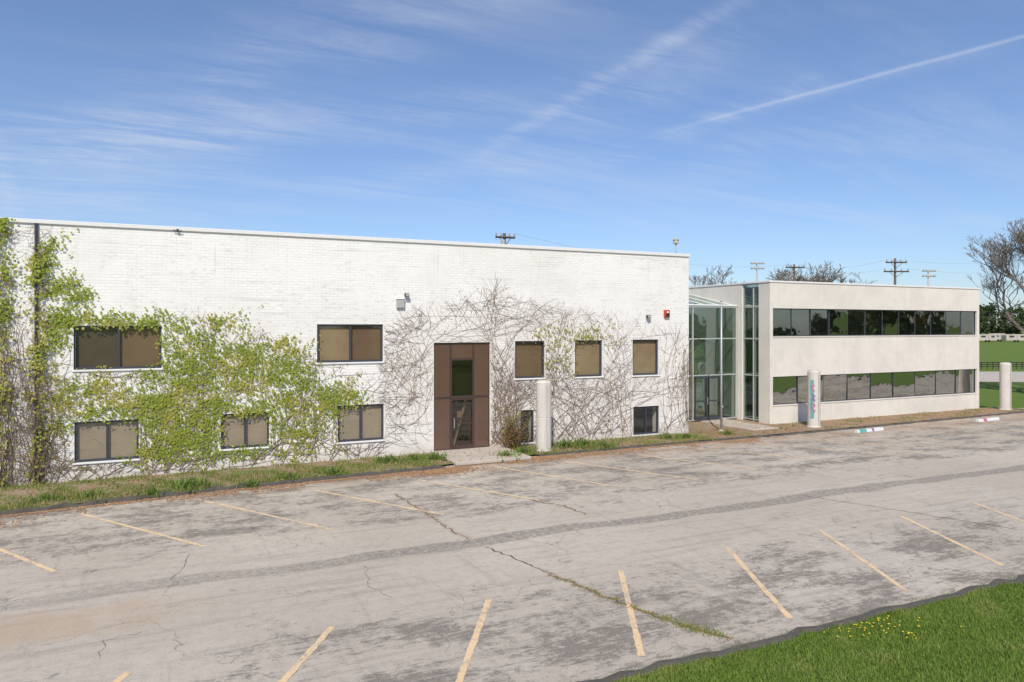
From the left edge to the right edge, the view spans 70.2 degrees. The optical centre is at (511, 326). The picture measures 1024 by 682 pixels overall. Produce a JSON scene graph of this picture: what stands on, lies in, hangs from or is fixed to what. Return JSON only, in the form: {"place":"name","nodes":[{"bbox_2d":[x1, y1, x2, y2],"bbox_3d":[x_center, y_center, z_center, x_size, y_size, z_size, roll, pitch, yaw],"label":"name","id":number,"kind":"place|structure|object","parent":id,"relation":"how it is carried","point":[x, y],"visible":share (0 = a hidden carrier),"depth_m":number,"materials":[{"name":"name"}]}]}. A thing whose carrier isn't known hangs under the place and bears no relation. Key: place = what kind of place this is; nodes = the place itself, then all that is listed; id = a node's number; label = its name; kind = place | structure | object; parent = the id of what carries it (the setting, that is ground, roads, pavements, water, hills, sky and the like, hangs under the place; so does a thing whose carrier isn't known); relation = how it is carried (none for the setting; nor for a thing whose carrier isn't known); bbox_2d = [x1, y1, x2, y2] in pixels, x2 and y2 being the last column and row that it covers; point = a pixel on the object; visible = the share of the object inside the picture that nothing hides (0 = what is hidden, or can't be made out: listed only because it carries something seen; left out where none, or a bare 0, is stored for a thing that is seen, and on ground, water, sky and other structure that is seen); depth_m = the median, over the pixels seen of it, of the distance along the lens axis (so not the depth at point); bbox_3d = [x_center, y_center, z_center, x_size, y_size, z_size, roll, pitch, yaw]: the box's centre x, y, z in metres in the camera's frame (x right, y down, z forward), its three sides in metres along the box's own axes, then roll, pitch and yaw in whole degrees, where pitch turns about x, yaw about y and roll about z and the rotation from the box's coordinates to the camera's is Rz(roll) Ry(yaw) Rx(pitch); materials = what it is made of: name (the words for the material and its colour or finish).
{"place":"outdoors","nodes":[
{"label":"outdoors","id":0,"kind":"place"},
{"bbox_2d":[432,446,530,465],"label":"footpath","id":1,"kind":"structure","parent":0,"point":[474,457],"depth_m":27.27,"materials":[{"name":"concrete"}]},
{"bbox_2d":[0,408,1023,681],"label":"parking lot","id":2,"kind":"structure","parent":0,"point":[236,598],"depth_m":15.56,"materials":[{"name":"grey asphalt"}]},
{"bbox_2d":[0,548,57,571],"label":"parking stripe","id":3,"kind":"object","parent":2,"relation":"on","point":[28,561],"visible":1,"depth_m":15.55,"materials":[{"name":"yellow paint"}]},
{"bbox_2d":[113,671,132,681],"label":"parking stripe","id":4,"kind":"object","parent":2,"relation":"on","point":[121,677],"visible":1,"depth_m":10.39,"materials":[{"name":"yellow paint"}]},
{"bbox_2d":[81,513,205,546],"bbox_3d":[-9.241,4.995,17.991,5.356,0.001,0.126,0,0,33],"label":"parking stripe","id":5,"kind":"object","parent":2,"relation":"on","point":[178,539],"visible":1,"depth_m":17.84,"materials":[{"name":"yellow paint"}]},
{"bbox_2d":[204,501,333,529],"bbox_3d":[-6.592,4.995,19.393,5.319,0.001,0.127,0,0,34],"label":"parking stripe","id":6,"kind":"object","parent":2,"relation":"on","point":[271,515],"visible":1,"depth_m":19.15,"materials":[{"name":"yellow paint"}]},
{"bbox_2d":[278,627,334,681],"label":"parking stripe","id":7,"kind":"object","parent":2,"relation":"on","point":[302,659],"visible":1,"depth_m":11.06,"materials":[{"name":"yellow paint"}]},
{"bbox_2d":[314,490,443,514],"bbox_3d":[-3.916,4.995,20.789,5.089,0.001,0.130,0,0,34],"label":"parking stripe","id":8,"kind":"object","parent":2,"relation":"on","point":[380,502],"visible":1,"depth_m":20.68,"materials":[{"name":"yellow paint"}]},
{"bbox_2d":[394,494,466,537],"bbox_3d":[-2.293,4.997,19.415,0.155,0.001,5.202,0,0,-28],"label":"pavement crack","id":9,"kind":"object","parent":2,"relation":"on","point":[435,519],"visible":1,"depth_m":18.67,"materials":[{"name":"black asphalt"}]},
{"bbox_2d":[455,596,491,681],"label":"parking stripe","id":10,"kind":"object","parent":2,"relation":"on","point":[471,647],"visible":1,"depth_m":11.55,"materials":[{"name":"yellow paint"}]},
{"bbox_2d":[419,479,537,499],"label":"parking stripe","id":11,"kind":"object","parent":2,"relation":"on","point":[480,490],"visible":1,"depth_m":22.19,"materials":[{"name":"yellow paint"}]},
{"bbox_2d":[0,408,1018,639],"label":"leaf litter","id":12,"kind":"object","parent":2,"relation":"on","point":[444,471],"visible":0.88,"depth_m":25.14,"materials":[{"name":"brown plant"}]},
{"bbox_2d":[0,411,1023,515],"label":"kerb","id":13,"kind":"structure","parent":2,"relation":"on","point":[126,498],"depth_m":23.82,"materials":[{"name":"grey concrete"}]},
{"bbox_2d":[536,380,550,451],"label":"concrete column","id":14,"kind":"structure","parent":2,"relation":"on","point":[543,414],"depth_m":28.65,"materials":[{"name":"white concrete"}]},
{"bbox_2d":[493,466,619,486],"bbox_3d":[1.342,4.995,24.363,5.397,0.001,0.124,0,0,40],"label":"parking stripe","id":15,"kind":"object","parent":2,"relation":"on","point":[557,476],"visible":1,"depth_m":24.26,"materials":[{"name":"yellow paint"}]},
{"bbox_2d":[396,494,727,639],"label":"crack weeds","id":16,"kind":"object","parent":2,"relation":"on","point":[698,628],"visible":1,"depth_m":12.25,"materials":[{"name":"green plant"}]},
{"bbox_2d":[486,547,728,637],"bbox_3d":[1.352,4.997,14.030,0.318,0.001,6.321,0,0,-40],"label":"pavement crack","id":17,"kind":"object","parent":2,"relation":"on","point":[573,582],"visible":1,"depth_m":14.89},
{"bbox_2d":[618,570,644,655],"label":"parking stripe","id":18,"kind":"object","parent":2,"relation":"on","point":[637,636],"visible":1,"depth_m":12.50,"materials":[{"name":"yellow paint"}]},
{"bbox_2d":[565,461,697,479],"bbox_3d":[4.015,4.995,25.364,5.202,0.001,0.122,0,0,38],"label":"parking stripe","id":19,"kind":"object","parent":2,"relation":"on","point":[632,470],"visible":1,"depth_m":25.19,"materials":[{"name":"yellow paint"}]},
{"bbox_2d":[642,455,754,468],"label":"parking stripe","id":20,"kind":"object","parent":2,"relation":"on","point":[700,462],"visible":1,"depth_m":26.76,"materials":[{"name":"yellow paint"}]},
{"bbox_2d":[725,547,792,617],"bbox_3d":[4.814,4.995,14.481,0.133,0.001,4.028,0,0,1],"label":"parking stripe","id":21,"kind":"object","parent":2,"relation":"on","point":[775,601],"visible":1,"depth_m":13.99,"materials":[{"name":"yellow paint"}]},
{"bbox_2d":[699,448,841,461],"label":"parking stripe","id":22,"kind":"object","parent":2,"relation":"on","point":[773,455],"visible":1,"depth_m":28.21,"materials":[{"name":"yellow paint"}]},
{"bbox_2d":[807,370,820,427],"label":"concrete column","id":23,"kind":"structure","parent":2,"relation":"on","point":[814,398],"depth_m":35.58,"materials":[{"name":"white concrete"}]},
{"bbox_2d":[759,443,900,455],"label":"parking stripe","id":24,"kind":"object","parent":2,"relation":"on","point":[830,449],"visible":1,"depth_m":29.59,"materials":[{"name":"yellow paint"}]},
{"bbox_2d":[819,530,910,591],"bbox_3d":[7.513,4.995,15.779,0.133,0.001,4.131,0,0,1],"label":"parking stripe","id":25,"kind":"object","parent":2,"relation":"on","point":[867,563],"visible":1,"depth_m":15.42,"materials":[{"name":"yellow paint"}]},
{"bbox_2d":[855,427,883,432],"bbox_3d":[17.065,4.932,34.783,1.900,0.136,0.210,0,0,-28],"label":"wheel stop","id":26,"kind":"object","parent":2,"relation":"on","point":[868,430],"visible":1,"depth_m":34.67,"materials":[{"name":"white concrete"}]},
{"bbox_2d":[809,496,1015,529],"bbox_3d":[10.535,4.997,19.741,5.286,0.001,0.151,0,0,43],"label":"pavement crack","id":27,"kind":"object","parent":2,"relation":"on","point":[912,512],"visible":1,"depth_m":19.62,"materials":[{"name":"black asphalt"}]},
{"bbox_2d":[861,434,999,444],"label":"parking stripe","id":28,"kind":"object","parent":2,"relation":"on","point":[931,439],"visible":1,"depth_m":32.21,"materials":[{"name":"yellow paint"}]},
{"bbox_2d":[900,516,1003,564],"bbox_3d":[10.262,4.995,17.219,0.137,0.001,3.962,0,0,0],"label":"parking stripe","id":29,"kind":"object","parent":2,"relation":"on","point":[962,545],"visible":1,"depth_m":16.89,"materials":[{"name":"yellow paint"}]},
{"bbox_2d":[906,430,1023,438],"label":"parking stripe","id":30,"kind":"object","parent":2,"relation":"on","point":[965,434],"visible":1,"depth_m":33.86,"materials":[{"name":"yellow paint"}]},
{"bbox_2d":[975,417,999,421],"bbox_3d":[25.282,4.932,38.710,1.900,0.136,0.210,0,0,-28],"label":"wheel stop","id":31,"kind":"object","parent":2,"relation":"on","point":[987,419],"visible":1,"depth_m":38.55,"materials":[{"name":"white concrete"}]},
{"bbox_2d":[972,502,1023,521],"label":"parking stripe","id":32,"kind":"object","parent":2,"relation":"on","point":[998,511],"visible":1,"depth_m":19.67,"materials":[{"name":"yellow paint"}]},
{"bbox_2d":[999,362,1011,410],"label":"concrete column","id":33,"kind":"structure","parent":2,"relation":"on","point":[1005,385],"depth_m":43.02,"materials":[{"name":"white concrete"}]},
{"bbox_2d":[0,407,1023,512],"bbox_3d":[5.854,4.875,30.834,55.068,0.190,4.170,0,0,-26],"label":"verge grass","id":34,"kind":"structure","parent":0,"point":[266,477],"depth_m":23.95,"materials":[{"name":"green plant"}]},
{"bbox_2d":[21,491,63,503],"bbox_3d":[-13.444,4.811,20.608,1.497,0.295,1.083,0,0,-16],"label":"weed clump","id":35,"kind":"object","parent":34,"relation":"on","point":[45,497],"visible":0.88,"depth_m":20.62,"materials":[{"name":"green plant"}]},
{"bbox_2d":[57,488,105,503],"bbox_3d":[-12.204,4.825,20.938,0.975,0.265,1.347,0,0,-4],"label":"weed clump","id":36,"kind":"object","parent":34,"relation":"on","point":[92,493],"visible":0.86,"depth_m":21.08,"materials":[{"name":"green plant"}]},
{"bbox_2d":[131,485,167,497],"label":"weed clump","id":37,"kind":"object","parent":34,"relation":"on","point":[151,491],"visible":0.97,"depth_m":21.32,"materials":[{"name":"green plant"}]},
{"bbox_2d":[159,473,214,493],"bbox_3d":[-9.869,4.742,22.008,1.625,0.442,2.245,0,0,6],"label":"weed clump","id":38,"kind":"object","parent":34,"relation":"on","point":[190,482],"visible":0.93,"depth_m":22.24,"materials":[{"name":"green plant"}]},
{"bbox_2d":[237,477,260,487],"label":"weed clump","id":39,"kind":"object","parent":34,"relation":"on","point":[251,484],"visible":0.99,"depth_m":22.61,"materials":[{"name":"green plant"}]},
{"bbox_2d":[273,468,304,482],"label":"weed clump","id":40,"kind":"object","parent":34,"relation":"on","point":[289,475],"visible":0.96,"depth_m":23.50,"materials":[{"name":"green plant"}]},
{"bbox_2d":[315,464,350,477],"bbox_3d":[-6.071,4.797,24.491,1.191,0.324,1.646,0,0,-20],"label":"weed clump","id":41,"kind":"object","parent":34,"relation":"on","point":[331,471],"visible":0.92,"depth_m":24.25,"materials":[{"name":"green plant"}]},
{"bbox_2d":[373,452,410,463],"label":"weed clump","id":42,"kind":"object","parent":34,"relation":"on","point":[386,458],"visible":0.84,"depth_m":26.40,"materials":[{"name":"green plant"}]},
{"bbox_2d":[393,450,426,461],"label":"weed clump","id":43,"kind":"object","parent":34,"relation":"on","point":[414,457],"visible":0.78,"depth_m":26.84,"materials":[{"name":"green plant"}]},
{"bbox_2d":[412,450,446,462],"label":"weed clump","id":44,"kind":"object","parent":34,"relation":"on","point":[437,455],"visible":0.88,"depth_m":26.95,"materials":[{"name":"green plant"}]},
{"bbox_2d":[489,449,522,462],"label":"weed clump","id":45,"kind":"object","parent":34,"relation":"on","point":[504,454],"visible":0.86,"depth_m":27.43,"materials":[{"name":"green plant"}]},
{"bbox_2d":[498,397,535,448],"bbox_3d":[0.167,3.919,29.270,1.979,2.221,0.898,0,0,-25],"label":"shrub","id":46,"kind":"object","parent":34,"relation":"on","point":[512,439],"visible":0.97,"depth_m":29.28,"materials":[{"name":"brown plant"}]},
{"bbox_2d":[511,444,543,454],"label":"weed clump","id":47,"kind":"object","parent":34,"relation":"on","point":[523,449],"visible":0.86,"depth_m":28.30,"materials":[{"name":"green plant"}]},
{"bbox_2d":[551,437,585,450],"bbox_3d":[2.363,4.742,29.512,1.625,0.442,2.245,0,0,-37],"label":"weed clump","id":48,"kind":"object","parent":34,"relation":"on","point":[563,442],"visible":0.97,"depth_m":29.64,"materials":[{"name":"green plant"}]},
{"bbox_2d":[567,435,606,450],"bbox_3d":[3.198,4.742,29.990,2.245,0.442,1.625,0,0,29],"label":"weed clump","id":49,"kind":"object","parent":34,"relation":"on","point":[584,442],"visible":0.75,"depth_m":29.95,"materials":[{"name":"green plant"}]},
{"bbox_2d":[588,440,615,448],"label":"weed clump","id":50,"kind":"object","parent":34,"relation":"on","point":[605,445],"visible":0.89,"depth_m":29.68,"materials":[{"name":"green plant"}]},
{"bbox_2d":[651,432,682,439],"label":"weed clump","id":51,"kind":"object","parent":34,"relation":"on","point":[666,435],"visible":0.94,"depth_m":31.89,"materials":[{"name":"green plant"}]},
{"bbox_2d":[676,432,701,438],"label":"weed clump","id":52,"kind":"object","parent":34,"relation":"on","point":[689,435],"visible":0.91,"depth_m":32.16,"materials":[{"name":"green plant"}]},
{"bbox_2d":[719,299,723,431],"bbox_3d":[9.857,1.835,34.286,0.260,6.230,0.260,0,0,-25],"label":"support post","id":53,"kind":"object","parent":34,"relation":"on","point":[721,406],"visible":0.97,"depth_m":34.25,"materials":[{"name":"metal"}]},
{"bbox_2d":[718,430,750,435],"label":"weed clump","id":54,"kind":"object","parent":34,"relation":"on","point":[729,433],"visible":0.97,"depth_m":33.24,"materials":[{"name":"green plant"}]},
{"bbox_2d":[0,0,1023,325],"label":"sky","id":55,"kind":"structure","parent":0,"point":[775,133],"materials":[{"name":"blue"}]},
{"bbox_2d":[700,419,778,430],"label":"footpath","id":56,"kind":"structure","parent":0,"point":[738,423],"depth_m":36.29,"materials":[{"name":"concrete"}]},
{"bbox_2d":[564,329,1023,681],"bbox_3d":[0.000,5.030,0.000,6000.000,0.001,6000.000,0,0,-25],"label":"ground","id":57,"kind":"structure","parent":0,"point":[1001,351],"depth_m":11.67,"materials":[{"name":"green plant"}]},
{"bbox_2d":[0,217,689,485],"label":"warehouse building","id":58,"kind":"structure","parent":57,"relation":"on","point":[340,294],"depth_m":27.20,"materials":[{"name":"white brick"}]},
{"bbox_2d":[0,217,98,486],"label":"climbing vine","id":59,"kind":"object","parent":58,"relation":"attached to","point":[5,396],"visible":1,"depth_m":22.63,"materials":[{"name":"green plant"}]},
{"bbox_2d":[72,419,140,464],"bbox_3d":[-13.175,3.736,23.703,1.933,1.365,0.225,0,0,-25],"label":"window","id":60,"kind":"structure","parent":58,"relation":"in","point":[106,442],"depth_m":23.73,"materials":[{"name":"beige glass"}]},
{"bbox_2d":[72,326,162,371],"bbox_3d":[-12.879,0.711,23.844,2.631,1.472,0.225,0,0,-25],"label":"window","id":61,"kind":"structure","parent":58,"relation":"in","point":[130,349],"depth_m":23.87,"materials":[{"name":"brown glass"}]},
{"bbox_2d":[0,303,388,481],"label":"climbing vine","id":62,"kind":"object","parent":58,"relation":"attached to","point":[162,402],"visible":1,"depth_m":24.78,"materials":[{"name":"green plant"}]},
{"bbox_2d":[219,412,270,451],"bbox_3d":[-9.351,3.663,25.517,1.700,1.280,0.225,0,0,-25],"label":"window","id":63,"kind":"structure","parent":58,"relation":"in","point":[249,431],"depth_m":25.57,"materials":[{"name":"beige glass"}]},
{"bbox_2d":[316,324,384,364],"bbox_3d":[-6.017,0.649,27.097,2.553,1.468,0.225,0,0,-25],"label":"window","id":64,"kind":"structure","parent":58,"relation":"in","point":[345,343],"depth_m":27.14,"materials":[{"name":"brown glass"}]},
{"bbox_2d":[336,404,384,444],"bbox_3d":[-5.669,3.628,27.262,1.842,1.420,0.225,0,0,-25],"label":"window","id":65,"kind":"structure","parent":58,"relation":"in","point":[363,424],"depth_m":27.31,"materials":[{"name":"beige glass"}]},
{"bbox_2d":[396,299,404,308],"bbox_3d":[-4.254,-0.878,27.797,0.340,0.375,0.120,0,0,-25],"label":"junction box","id":66,"kind":"object","parent":58,"relation":"attached to","point":[400,303],"visible":1,"depth_m":27.75,"materials":[{"name":"metal"}]},
{"bbox_2d":[451,359,473,398],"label":"window","id":67,"kind":"structure","parent":58,"relation":"in","point":[462,370],"depth_m":29.05,"materials":[{"name":"glass"}]},
{"bbox_2d":[451,398,473,449],"bbox_3d":[-1.976,3.862,28.992,0.970,2.017,0.154,0,0,-25],"label":"door","id":68,"kind":"structure","parent":58,"relation":"in","point":[462,409],"depth_m":29.05,"materials":[{"name":"brown glass"}]},
{"bbox_2d":[519,410,535,444],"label":"window","id":69,"kind":"structure","parent":58,"relation":"in","point":[531,441],"depth_m":30.30,"materials":[{"name":"black glass"}]},
{"bbox_2d":[514,341,545,379],"bbox_3d":[0.719,1.400,30.291,1.475,1.603,0.225,0,0,-25],"label":"window","id":70,"kind":"structure","parent":58,"relation":"in","point":[529,362],"depth_m":30.39,"materials":[{"name":"brown metal"}]},
{"bbox_2d":[377,273,699,451],"bbox_3d":[1.946,1.335,30.731,15.573,7.278,0.141,0,0,-25],"label":"climbing vine","id":71,"kind":"object","parent":58,"relation":"attached to","point":[531,381],"visible":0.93,"depth_m":30.66,"materials":[{"name":"brown plant"}]},
{"bbox_2d":[574,340,603,378],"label":"window","id":72,"kind":"structure","parent":58,"relation":"in","point":[588,354],"depth_m":31.61,"materials":[{"name":"brown metal"}]},
{"bbox_2d":[632,339,659,376],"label":"window","id":73,"kind":"structure","parent":58,"relation":"in","point":[645,355],"depth_m":32.90,"materials":[{"name":"brown metal"}]},
{"bbox_2d":[632,406,660,436],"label":"window","id":74,"kind":"structure","parent":58,"relation":"in","point":[646,433],"depth_m":32.81,"materials":[{"name":"black glass"}]},
{"bbox_2d":[664,310,669,316],"bbox_3d":[7.065,-0.588,33.119,0.280,0.340,0.200,0,0,-25],"label":"alarm box","id":75,"kind":"object","parent":58,"relation":"attached to","point":[666,313],"visible":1,"depth_m":33.08,"materials":[{"name":"red plastic"}]},
{"bbox_2d":[673,238,678,252],"bbox_3d":[7.860,-3.654,34.935,0.340,1.208,0.331,0,0,-25],"label":"roof vent","id":76,"kind":"object","parent":58,"relation":"on","point":[675,241],"visible":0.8,"depth_m":34.87,"materials":[{"name":"metal"}]},
{"bbox_2d":[495,232,514,243],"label":"utility pole","id":77,"kind":"object","parent":57,"relation":"on","point":[504,237],"visible":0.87,"depth_m":59.75,"materials":[{"name":"brown wood"}]},
{"bbox_2d":[689,264,735,285],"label":"bare tree","id":78,"kind":"object","parent":57,"relation":"on","point":[711,278],"visible":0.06,"depth_m":109.75,"materials":[{"name":"brown plant"}]},
{"bbox_2d":[750,262,764,280],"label":"floodlight mast","id":79,"kind":"object","parent":57,"relation":"on","point":[756,267],"visible":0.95,"depth_m":149.83,"materials":[{"name":"grey metal"}]},
{"bbox_2d":[785,264,804,280],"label":"utility pole","id":80,"kind":"object","parent":57,"relation":"on","point":[794,267],"visible":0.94,"depth_m":94.86,"materials":[{"name":"brown wood"}]},
{"bbox_2d":[577,574,1023,681],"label":"kerb","id":81,"kind":"structure","parent":57,"relation":"on","point":[790,635],"depth_m":11.67,"materials":[{"name":"grey concrete"}]},
{"bbox_2d":[766,261,843,282],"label":"bare tree","id":82,"kind":"object","parent":57,"relation":"on","point":[779,276],"visible":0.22,"depth_m":112.00,"materials":[{"name":"brown plant"}]},
{"bbox_2d":[790,264,876,283],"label":"bare tree","id":83,"kind":"object","parent":57,"relation":"on","point":[842,279],"visible":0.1,"depth_m":118.12,"materials":[{"name":"brown plant"}]},
{"bbox_2d":[824,615,961,638],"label":"dandelions","id":84,"kind":"object","parent":57,"relation":"on","point":[882,626],"visible":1,"depth_m":11.97,"materials":[{"name":"yellow plant"}]},
{"bbox_2d":[883,258,908,284],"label":"utility pole","id":85,"kind":"object","parent":57,"relation":"on","point":[895,267],"visible":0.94,"depth_m":87.83,"materials":[{"name":"brown wood"}]},
{"bbox_2d":[922,269,935,285],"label":"floodlight mast","id":86,"kind":"object","parent":57,"relation":"on","point":[927,275],"visible":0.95,"depth_m":149.67,"materials":[{"name":"grey metal"}]},
{"bbox_2d":[979,309,990,331],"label":"leafy tree","id":87,"kind":"object","parent":57,"relation":"on","point":[983,325],"visible":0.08,"depth_m":244.63,"materials":[{"name":"green plant"}]},
{"bbox_2d":[979,334,996,341],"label":"travel trailer","id":88,"kind":"object","parent":57,"relation":"on","point":[987,337],"visible":0.89,"depth_m":235.00,"materials":[{"name":"metal"}]},
{"bbox_2d":[979,302,996,333],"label":"leafy tree","id":89,"kind":"object","parent":57,"relation":"on","point":[990,309],"visible":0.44,"depth_m":268.91,"materials":[{"name":"green plant"}]},
{"bbox_2d":[964,217,1023,332],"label":"bare tree","id":90,"kind":"object","parent":57,"relation":"on","point":[1018,233],"visible":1,"depth_m":54.48,"materials":[{"name":"brown plant"}]},
{"bbox_2d":[989,333,1004,340],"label":"building","id":91,"kind":"structure","parent":57,"relation":"on","point":[998,336],"depth_m":245.00,"materials":[{"name":"metal"}]},
{"bbox_2d":[979,362,1023,368],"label":"rail fence","id":92,"kind":"object","parent":57,"relation":"on","point":[993,364],"visible":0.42,"depth_m":85.67,"materials":[{"name":"black"}]},
{"bbox_2d":[986,309,1023,340],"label":"leafy tree","id":93,"kind":"object","parent":57,"relation":"on","point":[1005,326],"visible":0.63,"depth_m":258.21,"materials":[{"name":"green plant"}]},
{"bbox_2d":[1001,334,1023,341],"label":"travel trailer","id":94,"kind":"object","parent":57,"relation":"on","point":[1013,337],"visible":0.94,"depth_m":235.00,"materials":[{"name":"metal"}]},
{"bbox_2d":[1006,305,1023,333],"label":"leafy tree","id":95,"kind":"object","parent":57,"relation":"on","point":[1016,310],"visible":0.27,"depth_m":279.41,"materials":[{"name":"green plant"}]},
{"bbox_2d":[1017,310,1023,320],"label":"leafy tree","id":96,"kind":"object","parent":57,"relation":"on","point":[1021,313],"visible":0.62,"depth_m":262.23,"materials":[{"name":"green plant"}]},
{"bbox_2d":[689,280,979,423],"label":"office building","id":97,"kind":"structure","parent":0,"point":[866,350],"depth_m":39.44,"materials":[{"name":"concrete"},{"name":"metal"},{"name":"tinted glass"}]},
{"bbox_2d":[689,294,736,420],"bbox_3d":[8.565,1.440,39.489,5.570,6.859,4.474,0,0,-25],"label":"glass vestibule","id":98,"kind":"object","parent":97,"relation":"attached to","point":[705,320],"visible":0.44,"depth_m":38.15,"materials":[{"name":"glass"}]},
{"bbox_2d":[695,376,719,420],"bbox_3d":[10.215,3.720,37.864,1.700,2.240,0.124,0,0,-25],"label":"door","id":99,"kind":"structure","parent":98,"relation":"in","point":[708,417],"depth_m":37.88,"materials":[{"name":"grey metal"}]},
{"bbox_2d":[743,283,758,420],"bbox_3d":[12.502,1.325,37.988,0.080,7.110,1.200,0,0,-25],"label":"window","id":100,"kind":"structure","parent":97,"relation":"in","point":[748,306],"depth_m":38.06,"materials":[{"name":"glass"}]},
{"bbox_2d":[773,308,977,336],"bbox_3d":[20.548,-0.190,40.363,16.384,1.480,0.200,0,0,-25],"label":"window","id":101,"kind":"structure","parent":97,"relation":"in","point":[787,322],"depth_m":39.98,"materials":[{"name":"black glass"}]},
{"bbox_2d":[773,369,977,405],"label":"window","id":102,"kind":"structure","parent":97,"relation":"in","point":[790,390],"depth_m":40.25,"materials":[{"name":"glass"}]},
{"bbox_2d":[979,372,1023,381],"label":"road","id":103,"kind":"structure","parent":0,"point":[994,376],"depth_m":72.23,"materials":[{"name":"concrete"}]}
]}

